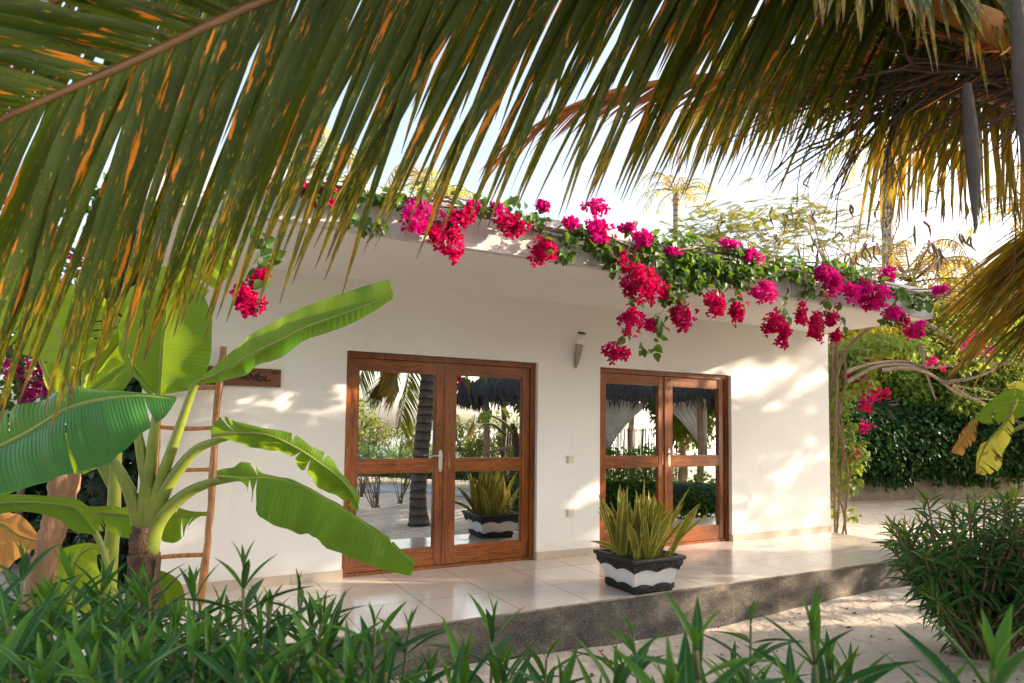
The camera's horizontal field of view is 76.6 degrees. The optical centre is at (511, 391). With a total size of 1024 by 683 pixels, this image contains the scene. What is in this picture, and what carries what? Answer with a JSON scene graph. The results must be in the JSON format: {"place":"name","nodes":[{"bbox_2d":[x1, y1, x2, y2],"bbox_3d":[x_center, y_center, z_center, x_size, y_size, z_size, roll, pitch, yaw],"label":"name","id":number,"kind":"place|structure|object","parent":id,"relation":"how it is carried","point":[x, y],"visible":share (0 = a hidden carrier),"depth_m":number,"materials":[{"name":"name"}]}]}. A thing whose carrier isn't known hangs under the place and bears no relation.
{"place":"outdoors","nodes":[
{"label":"outdoors","id":0,"kind":"place"},
{"bbox_2d":[0,0,1021,422],"label":"sky","id":1,"kind":"structure","parent":0,"point":[553,191],"materials":[{"name":"white"}]},
{"bbox_2d":[0,423,1023,682],"bbox_3d":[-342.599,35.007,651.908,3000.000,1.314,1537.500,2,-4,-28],"label":"sand","id":2,"kind":"structure","parent":0,"point":[882,615],"depth_m":5.55,"materials":[{"name":"beige sand"}]},
{"bbox_2d":[22,473,80,681],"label":"tree stump","id":3,"kind":"object","parent":2,"relation":"on","point":[51,532],"visible":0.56,"depth_m":2.99,"materials":[{"name":"brown wood"}]},
{"bbox_2d":[0,172,105,573],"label":"bougainvillea","id":4,"kind":"object","parent":2,"relation":"on","point":[29,395],"visible":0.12,"depth_m":7.37,"materials":[{"name":"pink plant"}]},
{"bbox_2d":[9,430,129,563],"bbox_3d":[-5.847,1.359,7.942,2.929,1.843,1.886,2,-3,-17],"label":"dark bush","id":5,"kind":"object","parent":2,"relation":"on","point":[33,519],"visible":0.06,"depth_m":7.75,"materials":[{"name":"green plant"}]},
{"bbox_2d":[0,539,151,682],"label":"oleander shrub","id":6,"kind":"object","parent":2,"relation":"on","point":[21,640],"visible":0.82,"depth_m":1.03,"materials":[{"name":"green plant"}]},
{"bbox_2d":[0,385,176,585],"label":"banana plant","id":7,"kind":"object","parent":2,"relation":"on","point":[103,428],"visible":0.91,"depth_m":2.13,"materials":[{"name":"green plant"}]},
{"bbox_2d":[65,189,141,586],"bbox_3d":[-3.510,0.019,6.050,1.058,4.306,3.683,3,-4,-37],"label":"ivy covered tree","id":8,"kind":"object","parent":2,"relation":"on","point":[95,495],"visible":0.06,"depth_m":6.92,"materials":[{"name":"green plant"}]},
{"bbox_2d":[7,543,227,682],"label":"oleander shrub","id":9,"kind":"object","parent":2,"relation":"on","point":[106,652],"visible":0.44,"depth_m":1.18,"materials":[{"name":"green plant"}]},
{"bbox_2d":[0,228,235,644],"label":"banana plant","id":10,"kind":"object","parent":2,"relation":"on","point":[111,372],"visible":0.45,"depth_m":4.02,"materials":[{"name":"green plant"}]},
{"bbox_2d":[53,562,257,682],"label":"oleander shrub","id":11,"kind":"object","parent":2,"relation":"on","point":[172,649],"visible":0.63,"depth_m":1.11,"materials":[{"name":"green plant"}]},
{"bbox_2d":[1,279,415,656],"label":"banana plant","id":12,"kind":"object","parent":2,"relation":"on","point":[147,519],"visible":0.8,"depth_m":3.21,"materials":[{"name":"green plant"}]},
{"bbox_2d":[137,563,318,682],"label":"oleander shrub","id":13,"kind":"object","parent":2,"relation":"on","point":[211,667],"visible":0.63,"depth_m":1.09,"materials":[{"name":"green plant"}]},
{"bbox_2d":[175,540,341,682],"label":"oleander shrub","id":14,"kind":"object","parent":2,"relation":"on","point":[262,656],"visible":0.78,"depth_m":1.19,"materials":[{"name":"green plant"}]},
{"bbox_2d":[245,568,397,682],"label":"oleander shrub","id":15,"kind":"object","parent":2,"relation":"on","point":[335,654],"visible":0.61,"depth_m":1.22,"materials":[{"name":"green plant"}]},
{"bbox_2d":[276,128,372,184],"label":"palm tree","id":16,"kind":"object","parent":2,"relation":"on","point":[314,164],"visible":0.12,"depth_m":20.14,"materials":[{"name":"green plant"}]},
{"bbox_2d":[272,601,470,682],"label":"oleander shrub","id":17,"kind":"object","parent":2,"relation":"on","point":[386,669],"visible":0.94,"depth_m":1.13,"materials":[{"name":"green plant"}]},
{"bbox_2d":[384,164,479,201],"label":"palm tree","id":18,"kind":"object","parent":2,"relation":"on","point":[431,182],"visible":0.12,"depth_m":23.65,"materials":[{"name":"yellow plant"}]},
{"bbox_2d":[399,594,558,682],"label":"oleander shrub","id":19,"kind":"object","parent":2,"relation":"on","point":[463,673],"visible":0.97,"depth_m":1.14,"materials":[{"name":"green plant"}]},
{"bbox_2d":[82,532,923,682],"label":"terrace","id":20,"kind":"structure","parent":2,"relation":"on","point":[567,601],"depth_m":5.69,"materials":[{"name":"tile"}]},
{"bbox_2d":[156,346,226,603],"bbox_3d":[-2.623,0.631,5.173,0.590,2.071,0.346,2,-4,-28],"label":"ladder","id":21,"kind":"object","parent":20,"relation":"on","point":[212,473],"visible":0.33,"depth_m":5.20,"materials":[{"name":"brown wood"}]},
{"bbox_2d":[593,548,686,594],"bbox_3d":[1.123,1.582,5.742,0.580,0.308,0.580,2,-4,-28],"label":"planter","id":22,"kind":"object","parent":20,"relation":"on","point":[629,574],"visible":0.87,"depth_m":5.56,"materials":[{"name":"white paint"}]},
{"bbox_2d":[590,479,708,559],"bbox_3d":[1.238,1.138,5.736,0.976,0.739,0.957,0,-3,19],"label":"snake plant","id":23,"kind":"object","parent":22,"relation":"in","point":[642,530],"visible":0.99,"depth_m":5.59,"materials":[{"name":"green plant"}]},
{"bbox_2d":[0,0,1023,436],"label":"coconut palm","id":24,"kind":"object","parent":2,"relation":"on","point":[164,100],"visible":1,"depth_m":1.47,"materials":[{"name":"green plant"}]},
{"bbox_2d":[137,156,933,594],"bbox_3d":[-0.240,0.486,8.988,8.480,3.430,7.090,2,-4,-28],"label":"bungalow","id":25,"kind":"object","parent":2,"relation":"on","point":[439,410],"visible":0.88,"depth_m":6.68,"materials":[{"name":"paint"}]},
{"bbox_2d":[206,366,280,386],"bbox_3d":[-2.410,-0.129,5.536,0.830,0.156,0.032,2,-4,-28],"label":"name board","id":26,"kind":"object","parent":25,"relation":"attached to","point":[262,377],"visible":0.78,"depth_m":5.63,"materials":[{"name":"brown wood"}]},
{"bbox_2d":[346,358,444,572],"bbox_3d":[-1.099,0.701,6.281,0.963,2.007,0.111,2,-4,-28],"label":"door","id":27,"kind":"structure","parent":25,"relation":"in","point":[396,441],"depth_m":6.32,"materials":[{"name":"brown wood"}]},
{"bbox_2d":[446,364,529,563],"bbox_3d":[-0.255,0.738,6.757,0.963,2.007,0.051,2,-4,-28],"label":"door","id":28,"kind":"structure","parent":25,"relation":"in","point":[488,459],"depth_m":6.76,"materials":[{"name":"brown wood"}]},
{"bbox_2d":[567,509,573,516],"bbox_3d":[0.637,1.328,7.075,0.082,0.082,0.014,2,-4,-28],"label":"wall socket","id":29,"kind":"object","parent":25,"relation":"attached to","point":[570,512],"depth_m":7.07,"materials":[{"name":"beige plastic"}]},
{"bbox_2d":[567,456,573,462],"bbox_3d":[0.640,0.746,7.106,0.082,0.082,0.014,2,-4,-28],"label":"light switch","id":30,"kind":"object","parent":25,"relation":"attached to","point":[570,459],"visible":1,"depth_m":7.10,"materials":[{"name":"beige plastic"}]},
{"bbox_2d":[574,331,585,368],"bbox_3d":[0.748,-0.457,7.148,0.091,0.406,0.162,2,-4,-28],"label":"wall lamp","id":31,"kind":"object","parent":25,"relation":"attached to","point":[579,344],"visible":1,"depth_m":7.12,"materials":[{"name":"plastic"}]},
{"bbox_2d":[222,163,997,532],"bbox_3d":[1.978,0.296,6.872,9.507,3.703,1.932,2,-4,-28],"label":"bougainvillea","id":32,"kind":"object","parent":25,"relation":"on","point":[690,277],"visible":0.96,"depth_m":5.71,"materials":[{"name":"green plant"}]},
{"bbox_2d":[601,373,663,548],"bbox_3d":[1.418,0.807,7.632,0.958,2.007,0.051,2,-4,-28],"label":"door","id":33,"kind":"structure","parent":25,"relation":"in","point":[632,406],"depth_m":7.64,"materials":[{"name":"brown wood"}]},
{"bbox_2d":[667,377,724,542],"bbox_3d":[2.285,0.841,8.052,0.958,2.007,0.111,2,-4,-28],"label":"door","id":34,"kind":"structure","parent":25,"relation":"in","point":[695,407],"depth_m":8.10,"materials":[{"name":"brown wood"}]},
{"bbox_2d":[482,636,593,682],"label":"oleander shrub","id":35,"kind":"object","parent":2,"relation":"on","point":[534,676],"visible":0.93,"depth_m":1.20,"materials":[{"name":"green plant"}]},
{"bbox_2d":[568,614,712,682],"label":"oleander shrub","id":36,"kind":"object","parent":2,"relation":"on","point":[621,672],"visible":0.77,"depth_m":1.13,"materials":[{"name":"green plant"}]},
{"bbox_2d":[632,172,720,239],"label":"palm tree","id":37,"kind":"object","parent":2,"relation":"on","point":[675,199],"visible":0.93,"depth_m":34.63,"materials":[{"name":"green plant"}]},
{"bbox_2d":[614,590,810,682],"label":"oleander shrub","id":38,"kind":"object","parent":2,"relation":"on","point":[688,667],"visible":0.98,"depth_m":0.72,"materials":[{"name":"green plant"}]},
{"bbox_2d":[562,599,1017,682],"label":"leaf litter","id":39,"kind":"object","parent":2,"relation":"on","point":[592,674],"visible":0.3,"depth_m":5.34,"materials":[{"name":"brown plant"}]},
{"bbox_2d":[658,161,988,346],"bbox_3d":[5.779,-0.982,12.761,6.783,7.233,4.372,1,-3,-4],"label":"pod tree","id":40,"kind":"object","parent":2,"relation":"on","point":[796,223],"visible":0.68,"depth_m":12.39,"materials":[{"name":"green plant"}]},
{"bbox_2d":[743,586,923,682],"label":"oleander shrub","id":41,"kind":"object","parent":2,"relation":"on","point":[843,672],"visible":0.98,"depth_m":1.01,"materials":[{"name":"green plant"}]},
{"bbox_2d":[829,324,905,371],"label":"garden tree","id":42,"kind":"object","parent":2,"relation":"on","point":[845,336],"visible":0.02,"depth_m":17.64,"materials":[{"name":"green plant"}]},
{"bbox_2d":[829,267,913,406],"bbox_3d":[9.213,-0.254,17.750,2.958,6.517,3.245,2,-4,-28],"label":"garden tree","id":43,"kind":"object","parent":2,"relation":"on","point":[884,328],"visible":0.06,"depth_m":16.90,"materials":[{"name":"green plant"}]},
{"bbox_2d":[815,128,959,282],"bbox_3d":[11.634,-2.592,19.811,4.327,11.556,4.090,2,-4,-28],"label":"palm tree","id":44,"kind":"object","parent":2,"relation":"on","point":[848,181],"visible":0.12,"depth_m":19.91,"materials":[{"name":"yellow plant"}]},
{"bbox_2d":[870,336,928,391],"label":"garden tree","id":45,"kind":"object","parent":2,"relation":"on","point":[920,374],"visible":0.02,"depth_m":17.28,"materials":[{"name":"green plant"}]},
{"bbox_2d":[848,239,986,289],"bbox_3d":[12.541,-0.689,20.053,4.495,7.805,4.691,2,-4,-28],"label":"palm tree","id":46,"kind":"object","parent":2,"relation":"on","point":[954,260],"visible":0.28,"depth_m":19.66,"materials":[{"name":"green plant"}]},
{"bbox_2d":[843,363,991,434],"bbox_3d":[10.502,1.086,17.518,4.691,3.843,3.470,2,-4,-28],"label":"garden tree","id":47,"kind":"object","parent":2,"relation":"on","point":[897,379],"visible":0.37,"depth_m":16.66,"materials":[{"name":"green plant"}]},
{"bbox_2d":[828,306,1023,533],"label":"corner vine","id":48,"kind":"object","parent":2,"relation":"on","point":[882,347],"visible":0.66,"depth_m":9.98,"materials":[{"name":"green plant"}]},
{"bbox_2d":[844,320,1023,406],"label":"climbing branch","id":49,"kind":"object","parent":48,"relation":"attached to","point":[909,365],"visible":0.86,"depth_m":9.97,"materials":[{"name":"brown wood"}]},
{"bbox_2d":[830,391,1023,492],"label":"hedge","id":50,"kind":"object","parent":2,"relation":"on","point":[922,439],"visible":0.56,"depth_m":16.22,"materials":[{"name":"green plant"}]},
{"bbox_2d":[830,463,1023,501],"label":"garden wall","id":51,"kind":"structure","parent":2,"relation":"on","point":[868,492],"depth_m":16.80,"materials":[{"name":"beige concrete"}]},
{"bbox_2d":[857,603,1023,682],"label":"oleander shrub","id":52,"kind":"object","parent":2,"relation":"on","point":[1001,669],"visible":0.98,"depth_m":0.77,"materials":[{"name":"green plant"}]},
{"bbox_2d":[899,283,990,378],"bbox_3d":[12.311,0.057,18.741,5.044,6.070,3.627,2,-4,-28],"label":"garden tree","id":53,"kind":"object","parent":2,"relation":"on","point":[935,307],"visible":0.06,"depth_m":17.78,"materials":[{"name":"green plant"}]},
{"bbox_2d":[870,482,1023,659],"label":"oleander shrub","id":54,"kind":"object","parent":2,"relation":"on","point":[959,586],"visible":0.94,"depth_m":4.65,"materials":[{"name":"green plant"}]},
{"bbox_2d":[895,316,1023,402],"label":"garden tree","id":55,"kind":"object","parent":2,"relation":"on","point":[938,374],"visible":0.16,"depth_m":16.86,"materials":[{"name":"green plant"}]},
{"bbox_2d":[899,344,1023,429],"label":"garden tree","id":56,"kind":"object","parent":2,"relation":"on","point":[964,407],"visible":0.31,"depth_m":16.48,"materials":[{"name":"green plant"}]},
{"bbox_2d":[917,265,1009,344],"bbox_3d":[14.729,-0.453,20.682,3.246,7.365,4.010,-2,-4,40],"label":"garden tree","id":57,"kind":"object","parent":2,"relation":"on","point":[945,282],"visible":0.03,"depth_m":20.40,"materials":[{"name":"green plant"}]},
{"bbox_2d":[925,263,1023,424],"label":"garden tree","id":58,"kind":"object","parent":2,"relation":"on","point":[1007,337],"visible":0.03,"depth_m":17.40,"materials":[{"name":"green plant"}]},
{"bbox_2d":[951,381,1023,474],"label":"banana plant","id":59,"kind":"object","parent":2,"relation":"on","point":[1011,407],"visible":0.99,"depth_m":4.10,"materials":[{"name":"green plant"}]},
{"bbox_2d":[958,162,1022,248],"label":"palm tree","id":60,"kind":"object","parent":2,"relation":"on","point":[970,231],"visible":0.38,"depth_m":23.44,"materials":[{"name":"yellow plant"}]}
]}

